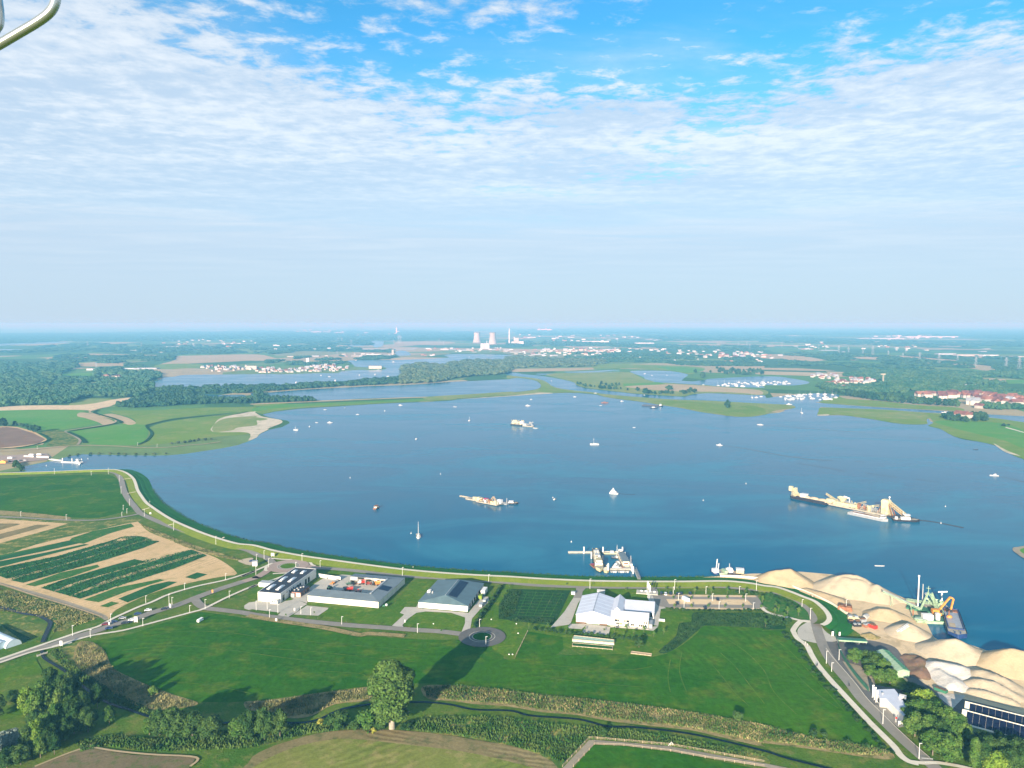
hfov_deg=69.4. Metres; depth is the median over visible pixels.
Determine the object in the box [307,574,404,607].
horseshoe shed
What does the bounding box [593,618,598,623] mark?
door
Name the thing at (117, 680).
ground
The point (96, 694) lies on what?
tree
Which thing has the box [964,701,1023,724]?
solar barn
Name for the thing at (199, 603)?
road
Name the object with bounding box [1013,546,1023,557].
ground
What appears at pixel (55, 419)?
meadow
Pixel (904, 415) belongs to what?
meadow
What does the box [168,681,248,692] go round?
track
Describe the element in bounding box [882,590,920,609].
conveyor
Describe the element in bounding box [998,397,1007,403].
house
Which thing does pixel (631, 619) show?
office wing
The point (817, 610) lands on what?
dyke slope
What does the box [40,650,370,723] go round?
creek
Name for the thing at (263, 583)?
garden shed
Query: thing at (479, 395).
meadow
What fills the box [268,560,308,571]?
road
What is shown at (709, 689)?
meadow
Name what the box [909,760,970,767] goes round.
path
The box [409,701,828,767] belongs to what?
creek
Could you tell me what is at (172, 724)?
tree
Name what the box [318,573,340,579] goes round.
yard wall
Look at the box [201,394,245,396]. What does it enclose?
lake water
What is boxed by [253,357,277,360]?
field
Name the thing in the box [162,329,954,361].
distant buildings
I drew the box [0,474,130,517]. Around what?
meadow
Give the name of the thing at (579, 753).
path
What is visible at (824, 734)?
shrub
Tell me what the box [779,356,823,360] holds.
field
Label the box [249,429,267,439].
beach
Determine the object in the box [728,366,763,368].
field
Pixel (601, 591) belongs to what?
garden hut
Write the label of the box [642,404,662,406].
cargo barge
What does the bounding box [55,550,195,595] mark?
field
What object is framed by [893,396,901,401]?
tree
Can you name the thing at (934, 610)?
excavator
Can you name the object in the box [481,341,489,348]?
turbine hall
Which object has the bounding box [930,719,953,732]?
tree
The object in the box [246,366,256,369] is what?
apartment block
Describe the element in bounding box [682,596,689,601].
parked van
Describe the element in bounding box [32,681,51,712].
tree
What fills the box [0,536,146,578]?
field
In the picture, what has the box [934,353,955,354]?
warehouse
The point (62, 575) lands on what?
field
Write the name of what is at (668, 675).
track
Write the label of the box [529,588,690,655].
lawn
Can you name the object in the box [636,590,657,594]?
terrace
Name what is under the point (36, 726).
tree
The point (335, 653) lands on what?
track
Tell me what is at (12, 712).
meadow
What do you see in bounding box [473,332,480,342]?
cooling tower
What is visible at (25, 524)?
field
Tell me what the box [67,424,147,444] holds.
meadow
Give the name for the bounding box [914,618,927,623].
conveyor
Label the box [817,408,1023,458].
meadow
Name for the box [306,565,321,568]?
road
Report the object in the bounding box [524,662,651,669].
track
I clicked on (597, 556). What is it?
survey ship
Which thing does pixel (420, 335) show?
woodland
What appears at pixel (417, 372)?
woodland
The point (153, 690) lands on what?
bush
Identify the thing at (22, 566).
field
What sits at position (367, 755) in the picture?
field
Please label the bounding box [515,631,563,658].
field
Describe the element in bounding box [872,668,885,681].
tree
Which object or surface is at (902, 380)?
woodland
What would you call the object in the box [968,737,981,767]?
tree
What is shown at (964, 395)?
house
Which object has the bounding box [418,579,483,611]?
teal roof barn
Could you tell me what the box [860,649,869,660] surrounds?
tree
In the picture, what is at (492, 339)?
cooling tower
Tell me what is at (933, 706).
tree
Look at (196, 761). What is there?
track
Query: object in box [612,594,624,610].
link gable
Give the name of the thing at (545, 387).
meadow
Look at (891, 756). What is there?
ground
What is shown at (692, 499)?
lake water
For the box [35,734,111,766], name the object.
track
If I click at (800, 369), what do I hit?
field
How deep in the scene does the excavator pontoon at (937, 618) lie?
470.64 m
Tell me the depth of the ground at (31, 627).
474.29 m
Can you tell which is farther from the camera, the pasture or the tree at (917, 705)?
the tree at (917, 705)
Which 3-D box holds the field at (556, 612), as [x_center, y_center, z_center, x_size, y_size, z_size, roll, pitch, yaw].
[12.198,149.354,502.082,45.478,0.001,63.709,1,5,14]
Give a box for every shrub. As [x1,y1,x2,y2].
[809,728,817,736]
[820,732,827,738]
[862,742,870,747]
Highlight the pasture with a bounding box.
[574,745,747,767]
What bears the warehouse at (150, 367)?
on the ground at (776, 350)
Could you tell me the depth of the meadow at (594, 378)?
2442.96 m
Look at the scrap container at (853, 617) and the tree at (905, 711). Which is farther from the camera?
the scrap container at (853, 617)
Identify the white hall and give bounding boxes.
[575,592,614,625]
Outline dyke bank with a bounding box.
[117,469,853,636]
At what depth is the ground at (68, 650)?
425.36 m
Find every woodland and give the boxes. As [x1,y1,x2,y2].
[0,328,1023,342]
[0,338,397,366]
[0,360,162,406]
[115,376,398,407]
[398,355,608,383]
[505,333,1023,370]
[815,367,1023,409]
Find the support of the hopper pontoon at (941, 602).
on the lake water at (692, 499)
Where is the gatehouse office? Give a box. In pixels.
[876,689,906,720]
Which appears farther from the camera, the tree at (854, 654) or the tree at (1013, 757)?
the tree at (854, 654)
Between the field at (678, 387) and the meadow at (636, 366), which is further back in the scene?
the meadow at (636, 366)
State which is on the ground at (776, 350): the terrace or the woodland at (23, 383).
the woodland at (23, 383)
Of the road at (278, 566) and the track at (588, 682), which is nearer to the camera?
the track at (588, 682)
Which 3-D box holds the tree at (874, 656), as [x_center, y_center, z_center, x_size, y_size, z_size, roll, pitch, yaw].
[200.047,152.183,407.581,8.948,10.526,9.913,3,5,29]
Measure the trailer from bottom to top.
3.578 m
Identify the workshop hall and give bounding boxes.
[258,567,315,602]
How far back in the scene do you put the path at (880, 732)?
375.73 m
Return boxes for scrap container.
[838,603,851,611]
[847,614,858,619]
[847,619,861,623]
[852,623,861,626]
[859,617,866,622]
[868,623,877,628]
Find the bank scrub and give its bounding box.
[152,489,739,577]
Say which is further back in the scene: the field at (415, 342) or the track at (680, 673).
the field at (415, 342)
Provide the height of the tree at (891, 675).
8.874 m
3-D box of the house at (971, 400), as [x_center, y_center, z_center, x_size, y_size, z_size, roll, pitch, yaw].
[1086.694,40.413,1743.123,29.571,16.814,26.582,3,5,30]
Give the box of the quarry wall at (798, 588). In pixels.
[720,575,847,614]
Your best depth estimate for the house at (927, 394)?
1912.49 m
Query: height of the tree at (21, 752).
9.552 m
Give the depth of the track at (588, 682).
391.39 m
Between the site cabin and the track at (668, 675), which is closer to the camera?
the track at (668, 675)
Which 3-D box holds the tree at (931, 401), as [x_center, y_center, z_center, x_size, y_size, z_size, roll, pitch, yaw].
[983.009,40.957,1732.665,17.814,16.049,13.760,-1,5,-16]
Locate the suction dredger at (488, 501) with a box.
[459,495,508,505]
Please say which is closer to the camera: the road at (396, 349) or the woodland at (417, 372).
the woodland at (417, 372)
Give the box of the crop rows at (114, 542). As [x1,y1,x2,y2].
[0,536,205,597]
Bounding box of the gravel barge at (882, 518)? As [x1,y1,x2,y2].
[847,511,887,521]
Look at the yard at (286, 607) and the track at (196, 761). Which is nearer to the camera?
the track at (196, 761)
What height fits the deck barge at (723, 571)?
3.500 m
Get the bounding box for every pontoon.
[568,551,615,552]
[609,568,630,569]
[912,609,949,623]
[921,591,948,607]
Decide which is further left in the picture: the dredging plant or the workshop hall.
the workshop hall
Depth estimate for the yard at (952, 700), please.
375.15 m
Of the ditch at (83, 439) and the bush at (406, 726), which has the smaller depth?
the bush at (406, 726)
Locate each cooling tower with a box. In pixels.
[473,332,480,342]
[489,332,496,344]
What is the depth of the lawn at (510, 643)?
447.09 m
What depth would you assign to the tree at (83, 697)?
359.34 m
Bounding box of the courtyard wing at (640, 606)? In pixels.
[624,599,654,618]
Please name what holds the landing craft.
on the lake water at (692, 499)
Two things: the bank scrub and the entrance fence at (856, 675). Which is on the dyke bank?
the bank scrub
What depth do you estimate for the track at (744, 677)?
396.46 m
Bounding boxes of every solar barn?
[962,709,1023,739]
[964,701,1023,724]
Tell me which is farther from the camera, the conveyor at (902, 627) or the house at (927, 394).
the house at (927, 394)
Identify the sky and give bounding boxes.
[0,0,1023,325]
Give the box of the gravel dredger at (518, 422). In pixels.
[510,420,537,428]
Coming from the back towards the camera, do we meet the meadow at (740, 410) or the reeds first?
the meadow at (740, 410)
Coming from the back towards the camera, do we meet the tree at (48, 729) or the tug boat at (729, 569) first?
the tug boat at (729, 569)
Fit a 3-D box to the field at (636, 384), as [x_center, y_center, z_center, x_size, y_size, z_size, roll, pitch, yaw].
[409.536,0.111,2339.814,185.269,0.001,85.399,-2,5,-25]
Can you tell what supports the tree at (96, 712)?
on the ground at (126, 722)
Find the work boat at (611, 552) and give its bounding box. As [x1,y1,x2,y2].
[603,550,616,553]
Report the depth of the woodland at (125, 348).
5153.07 m
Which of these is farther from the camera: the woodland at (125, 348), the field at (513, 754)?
the woodland at (125, 348)
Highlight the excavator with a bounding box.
[931,596,954,617]
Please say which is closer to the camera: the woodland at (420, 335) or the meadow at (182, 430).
the meadow at (182, 430)
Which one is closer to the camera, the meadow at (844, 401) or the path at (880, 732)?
the path at (880, 732)
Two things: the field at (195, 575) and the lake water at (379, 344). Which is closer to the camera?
the field at (195, 575)
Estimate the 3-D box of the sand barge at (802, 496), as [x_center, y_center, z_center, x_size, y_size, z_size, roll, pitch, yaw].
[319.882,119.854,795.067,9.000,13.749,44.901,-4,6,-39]
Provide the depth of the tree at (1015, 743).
317.50 m
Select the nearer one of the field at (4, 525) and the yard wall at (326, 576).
the yard wall at (326, 576)
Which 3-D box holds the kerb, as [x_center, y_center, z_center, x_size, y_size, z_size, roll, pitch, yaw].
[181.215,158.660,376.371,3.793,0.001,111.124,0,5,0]
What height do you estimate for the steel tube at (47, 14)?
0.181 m
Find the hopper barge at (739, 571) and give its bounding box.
[732,567,743,574]
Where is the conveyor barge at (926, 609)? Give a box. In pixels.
[906,575,943,615]
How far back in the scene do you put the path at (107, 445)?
1145.15 m
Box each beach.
[210,411,281,436]
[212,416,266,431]
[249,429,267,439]
[466,393,550,398]
[995,444,1018,455]
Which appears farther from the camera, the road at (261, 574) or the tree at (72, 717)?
the road at (261, 574)
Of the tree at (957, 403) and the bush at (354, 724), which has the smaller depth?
the bush at (354, 724)
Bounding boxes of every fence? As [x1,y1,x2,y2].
[562,737,763,766]
[573,742,764,766]
[833,629,868,690]
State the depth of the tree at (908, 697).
369.67 m
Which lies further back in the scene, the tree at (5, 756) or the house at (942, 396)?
the house at (942, 396)
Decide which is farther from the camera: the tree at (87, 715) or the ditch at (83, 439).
the ditch at (83, 439)
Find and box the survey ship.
[592,548,603,572]
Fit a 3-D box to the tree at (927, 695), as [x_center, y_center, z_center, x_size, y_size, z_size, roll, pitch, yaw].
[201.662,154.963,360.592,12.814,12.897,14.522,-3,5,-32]
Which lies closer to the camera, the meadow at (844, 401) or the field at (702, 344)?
the meadow at (844, 401)
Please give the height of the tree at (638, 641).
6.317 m
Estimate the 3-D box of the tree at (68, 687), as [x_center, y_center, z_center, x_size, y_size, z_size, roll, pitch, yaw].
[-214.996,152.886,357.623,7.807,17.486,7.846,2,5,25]
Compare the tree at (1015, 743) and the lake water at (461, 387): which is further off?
the lake water at (461, 387)
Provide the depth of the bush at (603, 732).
340.53 m
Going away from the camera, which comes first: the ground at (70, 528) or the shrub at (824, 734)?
the shrub at (824, 734)
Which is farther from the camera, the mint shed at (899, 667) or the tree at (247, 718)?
the mint shed at (899, 667)
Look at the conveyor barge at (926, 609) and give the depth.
489.48 m
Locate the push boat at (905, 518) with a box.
[892,511,919,521]
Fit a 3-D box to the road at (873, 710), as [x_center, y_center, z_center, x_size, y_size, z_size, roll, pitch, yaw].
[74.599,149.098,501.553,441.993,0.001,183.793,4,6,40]
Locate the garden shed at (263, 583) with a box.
[258,580,272,586]
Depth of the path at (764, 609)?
483.03 m
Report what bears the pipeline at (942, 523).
on the lake water at (692, 499)
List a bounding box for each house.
[916,391,927,396]
[921,392,931,397]
[938,394,947,398]
[946,392,956,397]
[954,410,970,417]
[961,393,970,397]
[966,397,980,404]
[974,403,984,408]
[981,396,992,401]
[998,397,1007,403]
[1009,399,1022,403]
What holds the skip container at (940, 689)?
on the road at (870, 645)
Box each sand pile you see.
[754,569,813,588]
[799,588,851,604]
[813,574,907,604]
[860,633,880,639]
[862,608,910,623]
[884,623,934,642]
[900,654,930,679]
[915,639,983,666]
[925,660,970,692]
[963,668,1023,707]
[976,648,1023,680]
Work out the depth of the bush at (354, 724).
345.85 m
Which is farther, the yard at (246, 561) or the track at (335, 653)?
the yard at (246, 561)
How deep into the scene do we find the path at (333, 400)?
1837.61 m
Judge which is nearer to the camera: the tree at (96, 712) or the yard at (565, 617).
the tree at (96, 712)
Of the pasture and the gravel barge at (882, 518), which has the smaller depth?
the pasture
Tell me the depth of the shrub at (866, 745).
331.03 m
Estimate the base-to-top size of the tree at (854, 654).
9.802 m
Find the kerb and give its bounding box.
[826,648,932,759]
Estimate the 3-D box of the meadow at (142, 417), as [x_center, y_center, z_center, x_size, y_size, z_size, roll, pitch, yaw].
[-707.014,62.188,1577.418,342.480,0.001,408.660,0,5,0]
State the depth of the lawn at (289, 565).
580.30 m
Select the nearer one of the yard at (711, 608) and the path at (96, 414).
the yard at (711, 608)
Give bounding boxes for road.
[0,513,141,520]
[0,577,258,661]
[0,583,107,619]
[110,472,275,563]
[190,599,460,635]
[241,567,269,581]
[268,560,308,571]
[277,562,298,568]
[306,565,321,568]
[318,567,941,767]
[362,348,415,349]
[459,627,505,646]
[470,631,494,641]
[835,640,1023,715]
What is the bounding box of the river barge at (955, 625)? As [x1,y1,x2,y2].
[942,607,966,638]
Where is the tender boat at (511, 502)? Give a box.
[507,500,517,503]
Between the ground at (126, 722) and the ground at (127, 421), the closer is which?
the ground at (126, 722)
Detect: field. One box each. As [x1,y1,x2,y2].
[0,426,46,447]
[0,427,44,447]
[0,519,66,542]
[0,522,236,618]
[0,523,18,529]
[0,524,133,556]
[0,525,48,538]
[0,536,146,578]
[0,538,117,572]
[0,541,78,559]
[0,544,87,566]
[12,540,157,582]
[26,565,98,585]
[30,748,194,767]
[42,559,145,590]
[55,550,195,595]
[73,554,206,598]
[79,362,125,366]
[84,579,162,601]
[101,602,117,606]
[119,581,175,601]
[154,364,202,368]
[162,354,272,363]
[186,572,206,578]
[243,729,557,767]
[252,739,531,767]
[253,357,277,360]
[324,743,503,767]
[363,348,417,348]
[394,341,454,343]
[499,589,570,624]
[512,368,593,371]
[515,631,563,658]
[623,382,663,385]
[625,384,762,394]
[659,612,785,652]
[679,344,719,344]
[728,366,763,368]
[762,368,834,370]
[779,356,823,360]
[984,378,1013,380]
[1006,380,1023,383]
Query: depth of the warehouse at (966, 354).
4387.97 m
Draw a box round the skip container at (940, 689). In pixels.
[934,686,947,693]
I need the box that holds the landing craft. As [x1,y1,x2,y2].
[603,567,608,572]
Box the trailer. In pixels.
[481,587,487,594]
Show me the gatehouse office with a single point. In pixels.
(891, 701)
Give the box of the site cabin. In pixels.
[270,598,279,603]
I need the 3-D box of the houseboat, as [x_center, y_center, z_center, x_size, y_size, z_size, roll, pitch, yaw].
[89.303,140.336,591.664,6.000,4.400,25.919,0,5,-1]
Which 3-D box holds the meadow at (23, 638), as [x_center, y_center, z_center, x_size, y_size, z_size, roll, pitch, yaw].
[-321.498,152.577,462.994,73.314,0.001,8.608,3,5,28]
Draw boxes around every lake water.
[0,341,66,345]
[0,393,1023,650]
[155,354,511,386]
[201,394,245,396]
[268,378,540,399]
[347,341,383,346]
[395,350,410,355]
[506,372,1023,421]
[570,370,616,372]
[630,371,809,387]
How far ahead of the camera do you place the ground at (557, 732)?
340.00 m
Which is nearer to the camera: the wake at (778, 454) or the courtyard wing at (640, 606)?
the courtyard wing at (640, 606)
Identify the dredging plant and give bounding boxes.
[826,493,915,518]
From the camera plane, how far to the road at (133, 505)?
740.52 m
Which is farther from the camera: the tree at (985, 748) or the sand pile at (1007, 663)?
the sand pile at (1007, 663)
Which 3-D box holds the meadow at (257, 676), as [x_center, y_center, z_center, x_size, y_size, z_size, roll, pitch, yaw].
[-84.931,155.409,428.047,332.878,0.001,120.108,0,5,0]
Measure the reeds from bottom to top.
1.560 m
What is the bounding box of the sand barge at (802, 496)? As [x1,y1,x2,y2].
[789,486,828,504]
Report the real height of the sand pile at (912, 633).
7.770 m
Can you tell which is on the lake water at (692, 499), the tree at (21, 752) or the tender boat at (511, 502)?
the tender boat at (511, 502)
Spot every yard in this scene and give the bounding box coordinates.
[0,453,49,463]
[238,558,252,564]
[244,599,305,616]
[292,574,381,602]
[294,606,327,615]
[392,597,488,631]
[551,598,580,626]
[568,624,586,628]
[573,588,584,597]
[583,624,609,634]
[610,626,657,630]
[647,595,664,625]
[651,588,765,608]
[663,594,755,596]
[666,599,751,604]
[673,607,758,609]
[797,622,860,642]
[826,641,907,704]
[843,661,873,691]
[874,705,903,727]
[938,692,965,707]
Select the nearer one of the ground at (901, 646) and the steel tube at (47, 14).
the steel tube at (47, 14)
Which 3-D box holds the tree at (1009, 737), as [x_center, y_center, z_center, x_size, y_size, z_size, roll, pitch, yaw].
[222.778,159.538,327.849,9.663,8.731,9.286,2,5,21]
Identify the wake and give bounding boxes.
[723,445,832,460]
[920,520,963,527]
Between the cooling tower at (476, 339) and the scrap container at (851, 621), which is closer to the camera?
the scrap container at (851, 621)
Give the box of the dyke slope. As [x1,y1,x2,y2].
[0,470,826,623]
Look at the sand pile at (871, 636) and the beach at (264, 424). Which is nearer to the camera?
the sand pile at (871, 636)
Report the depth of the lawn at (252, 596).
521.61 m
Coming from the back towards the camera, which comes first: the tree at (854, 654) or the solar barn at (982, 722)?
the tree at (854, 654)
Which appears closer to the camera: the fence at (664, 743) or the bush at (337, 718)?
the fence at (664, 743)
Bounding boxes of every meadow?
[0,410,97,429]
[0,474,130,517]
[0,623,30,641]
[0,659,41,683]
[0,705,28,719]
[62,373,92,375]
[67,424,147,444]
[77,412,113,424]
[93,612,661,705]
[109,403,286,424]
[138,399,453,445]
[252,399,424,411]
[423,375,600,399]
[537,382,592,393]
[546,372,767,395]
[592,364,704,373]
[600,394,794,416]
[647,401,765,415]
[647,626,881,744]
[658,367,704,372]
[759,592,809,619]
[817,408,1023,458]
[820,397,963,410]
[839,411,928,418]
[934,420,1023,447]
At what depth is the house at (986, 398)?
1805.71 m
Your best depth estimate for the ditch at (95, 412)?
1468.30 m
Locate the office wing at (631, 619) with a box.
[610,610,652,629]
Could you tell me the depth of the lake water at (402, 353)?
4746.91 m
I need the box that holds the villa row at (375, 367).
[369,366,381,368]
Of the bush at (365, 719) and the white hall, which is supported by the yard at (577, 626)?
the white hall
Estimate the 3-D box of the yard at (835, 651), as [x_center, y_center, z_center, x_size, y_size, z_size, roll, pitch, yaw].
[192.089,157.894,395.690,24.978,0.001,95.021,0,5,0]
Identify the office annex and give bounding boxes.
[289,585,309,596]
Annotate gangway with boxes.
[634,567,640,578]
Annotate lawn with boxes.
[247,575,282,601]
[280,563,294,567]
[319,580,427,624]
[328,570,413,579]
[385,581,433,624]
[404,612,464,630]
[470,584,513,629]
[473,632,490,639]
[482,605,528,658]
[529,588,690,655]
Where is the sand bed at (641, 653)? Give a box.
[631,651,651,655]
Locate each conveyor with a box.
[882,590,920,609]
[896,624,908,631]
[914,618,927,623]
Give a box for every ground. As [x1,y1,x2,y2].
[0,326,1023,680]
[0,397,132,410]
[0,472,1023,767]
[0,510,70,518]
[0,515,142,554]
[0,586,102,641]
[0,608,56,641]
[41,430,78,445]
[46,642,84,677]
[69,398,112,404]
[74,641,197,709]
[101,414,135,424]
[244,687,369,717]
[246,614,405,636]
[399,717,769,767]
[408,701,768,754]
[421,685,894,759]
[714,572,1023,714]
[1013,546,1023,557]
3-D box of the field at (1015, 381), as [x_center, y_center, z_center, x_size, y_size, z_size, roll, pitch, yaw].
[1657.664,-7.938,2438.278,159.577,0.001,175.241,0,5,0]
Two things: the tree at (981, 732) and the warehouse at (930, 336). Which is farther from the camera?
the warehouse at (930, 336)
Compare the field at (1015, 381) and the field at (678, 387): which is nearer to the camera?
the field at (678, 387)
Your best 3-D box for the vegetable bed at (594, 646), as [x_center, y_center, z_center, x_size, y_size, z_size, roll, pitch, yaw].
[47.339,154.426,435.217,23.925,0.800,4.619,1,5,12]
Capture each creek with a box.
[0,606,52,642]
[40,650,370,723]
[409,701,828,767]
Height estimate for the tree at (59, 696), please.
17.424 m
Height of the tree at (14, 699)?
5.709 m
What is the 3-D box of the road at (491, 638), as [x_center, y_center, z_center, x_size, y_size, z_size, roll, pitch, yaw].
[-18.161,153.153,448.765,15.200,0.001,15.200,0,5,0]
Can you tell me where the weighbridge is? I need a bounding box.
[837,637,866,643]
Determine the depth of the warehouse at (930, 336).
10709.08 m
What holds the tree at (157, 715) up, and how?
on the ground at (126, 722)
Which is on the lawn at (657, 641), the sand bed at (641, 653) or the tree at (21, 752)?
the sand bed at (641, 653)
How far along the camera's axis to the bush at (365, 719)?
345.96 m
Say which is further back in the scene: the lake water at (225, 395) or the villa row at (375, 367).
the villa row at (375, 367)
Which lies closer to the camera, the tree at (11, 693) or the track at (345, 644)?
the tree at (11, 693)
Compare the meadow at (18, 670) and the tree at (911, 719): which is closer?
the tree at (911, 719)
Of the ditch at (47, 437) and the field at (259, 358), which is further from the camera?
the field at (259, 358)
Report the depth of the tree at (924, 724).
334.46 m
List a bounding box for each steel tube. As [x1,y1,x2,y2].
[0,0,4,32]
[0,0,60,49]
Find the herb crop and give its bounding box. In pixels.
[499,589,783,651]
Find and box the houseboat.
[617,552,629,566]
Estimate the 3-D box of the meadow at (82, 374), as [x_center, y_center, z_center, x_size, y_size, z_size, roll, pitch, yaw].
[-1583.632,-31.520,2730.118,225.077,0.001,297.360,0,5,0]
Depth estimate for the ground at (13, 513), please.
734.42 m
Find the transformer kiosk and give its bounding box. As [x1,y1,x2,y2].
[252,560,257,565]
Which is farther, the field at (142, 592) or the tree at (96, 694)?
the field at (142, 592)
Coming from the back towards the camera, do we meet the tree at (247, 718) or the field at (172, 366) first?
the field at (172, 366)
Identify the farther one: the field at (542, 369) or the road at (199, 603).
the field at (542, 369)
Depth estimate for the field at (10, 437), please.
1239.56 m
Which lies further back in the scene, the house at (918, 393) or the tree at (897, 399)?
the house at (918, 393)
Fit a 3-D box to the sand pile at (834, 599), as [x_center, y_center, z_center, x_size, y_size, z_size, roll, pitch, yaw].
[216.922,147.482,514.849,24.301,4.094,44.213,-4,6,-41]
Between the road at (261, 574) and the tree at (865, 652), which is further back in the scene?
the road at (261, 574)
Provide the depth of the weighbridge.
438.27 m
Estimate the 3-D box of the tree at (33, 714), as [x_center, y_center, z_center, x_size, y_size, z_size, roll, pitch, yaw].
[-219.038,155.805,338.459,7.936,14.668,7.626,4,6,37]
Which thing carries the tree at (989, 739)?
on the ground at (126, 722)
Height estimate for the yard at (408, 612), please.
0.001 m
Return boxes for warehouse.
[140,367,159,368]
[869,338,903,338]
[902,336,958,336]
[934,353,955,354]
[953,354,982,355]
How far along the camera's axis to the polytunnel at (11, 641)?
437.31 m
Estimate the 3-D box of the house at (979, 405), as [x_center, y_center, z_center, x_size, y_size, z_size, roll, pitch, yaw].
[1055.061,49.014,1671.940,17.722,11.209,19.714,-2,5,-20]
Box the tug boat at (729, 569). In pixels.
[726,563,733,574]
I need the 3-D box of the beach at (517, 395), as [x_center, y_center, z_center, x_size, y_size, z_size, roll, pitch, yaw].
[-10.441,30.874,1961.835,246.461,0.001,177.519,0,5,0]
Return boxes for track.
[0,583,101,616]
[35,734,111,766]
[89,746,198,765]
[127,645,352,663]
[134,631,255,639]
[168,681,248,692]
[261,648,414,661]
[265,636,427,652]
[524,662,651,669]
[531,675,640,686]
[667,660,670,691]
[679,651,686,691]
[711,663,748,705]
[721,653,763,702]
[729,640,796,714]
[762,641,837,707]
[769,635,844,711]
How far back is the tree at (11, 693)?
371.07 m
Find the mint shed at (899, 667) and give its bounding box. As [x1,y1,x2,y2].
[876,649,909,677]
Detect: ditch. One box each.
[0,433,50,448]
[67,432,87,442]
[72,410,122,430]
[138,412,244,444]
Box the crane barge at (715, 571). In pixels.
[710,559,720,574]
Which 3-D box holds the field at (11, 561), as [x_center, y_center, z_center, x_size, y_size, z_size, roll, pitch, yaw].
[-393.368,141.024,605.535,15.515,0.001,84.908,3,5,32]
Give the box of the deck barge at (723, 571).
[719,568,727,574]
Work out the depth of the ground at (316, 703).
372.42 m
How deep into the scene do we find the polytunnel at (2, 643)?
433.24 m
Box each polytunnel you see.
[0,632,21,648]
[0,640,6,648]
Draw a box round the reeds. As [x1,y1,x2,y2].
[74,641,888,755]
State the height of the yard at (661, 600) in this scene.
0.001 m
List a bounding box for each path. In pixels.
[0,563,271,659]
[0,642,71,662]
[3,469,831,625]
[11,442,215,450]
[54,576,280,645]
[64,431,80,444]
[65,406,116,430]
[252,397,424,404]
[563,740,785,767]
[760,607,799,620]
[790,620,918,764]
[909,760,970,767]
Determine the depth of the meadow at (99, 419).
1488.41 m
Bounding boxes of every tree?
[0,417,6,426]
[0,694,6,714]
[0,729,15,747]
[0,745,14,767]
[6,689,18,699]
[7,727,20,746]
[9,693,18,703]
[10,744,30,765]
[16,725,34,749]
[17,686,32,714]
[24,687,46,713]
[24,709,39,724]
[27,424,40,431]
[28,718,45,742]
[31,735,47,757]
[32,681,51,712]
[36,712,51,723]
[41,667,57,683]
[41,722,56,739]
[45,732,61,753]
[47,702,63,728]
[48,689,66,709]
[49,674,69,694]
[56,717,75,740]
[60,693,79,716]
[62,671,76,679]
[63,681,76,694]
[65,709,79,733]
[70,677,82,690]
[76,688,89,708]
[78,706,96,731]
[89,682,103,706]
[90,708,99,720]
[102,705,116,724]
[141,718,152,734]
[148,708,164,735]
[157,706,187,738]
[180,710,203,736]
[196,714,223,738]
[228,716,246,738]
[238,709,255,739]
[252,706,274,739]
[272,708,288,734]
[367,659,415,729]
[634,637,643,645]
[642,388,648,393]
[724,399,730,407]
[846,647,862,662]
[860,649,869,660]
[861,657,875,669]
[864,664,876,675]
[868,651,883,667]
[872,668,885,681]
[875,658,891,669]
[882,668,898,683]
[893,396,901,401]
[898,681,925,692]
[900,707,910,716]
[901,711,921,735]
[902,692,913,701]
[904,698,928,715]
[910,688,942,702]
[913,714,939,736]
[917,398,924,403]
[919,728,939,754]
[923,700,945,718]
[927,398,934,404]
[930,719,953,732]
[933,732,963,762]
[935,399,942,404]
[936,705,959,725]
[948,713,971,737]
[954,400,960,406]
[954,722,974,747]
[961,415,968,420]
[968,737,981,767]
[974,729,995,737]
[977,735,996,750]
[978,741,991,767]
[981,750,1010,767]
[991,730,1006,738]
[993,736,1009,751]
[999,747,1023,767]
[1004,733,1023,740]
[1006,737,1022,753]
[1017,739,1023,766]
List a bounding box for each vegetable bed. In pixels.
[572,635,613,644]
[572,642,612,649]
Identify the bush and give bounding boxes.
[147,685,159,695]
[326,709,349,729]
[347,717,360,730]
[355,709,375,733]
[372,719,385,729]
[400,722,411,730]
[599,727,607,736]
[732,710,743,719]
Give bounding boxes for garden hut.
[597,589,604,593]
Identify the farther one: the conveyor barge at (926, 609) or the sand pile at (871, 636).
the conveyor barge at (926, 609)
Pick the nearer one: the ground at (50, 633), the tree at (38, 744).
the tree at (38, 744)
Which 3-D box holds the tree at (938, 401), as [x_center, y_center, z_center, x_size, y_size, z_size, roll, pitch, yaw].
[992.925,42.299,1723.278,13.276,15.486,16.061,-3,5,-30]
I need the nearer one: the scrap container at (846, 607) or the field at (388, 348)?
the scrap container at (846, 607)
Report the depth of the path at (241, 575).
488.15 m

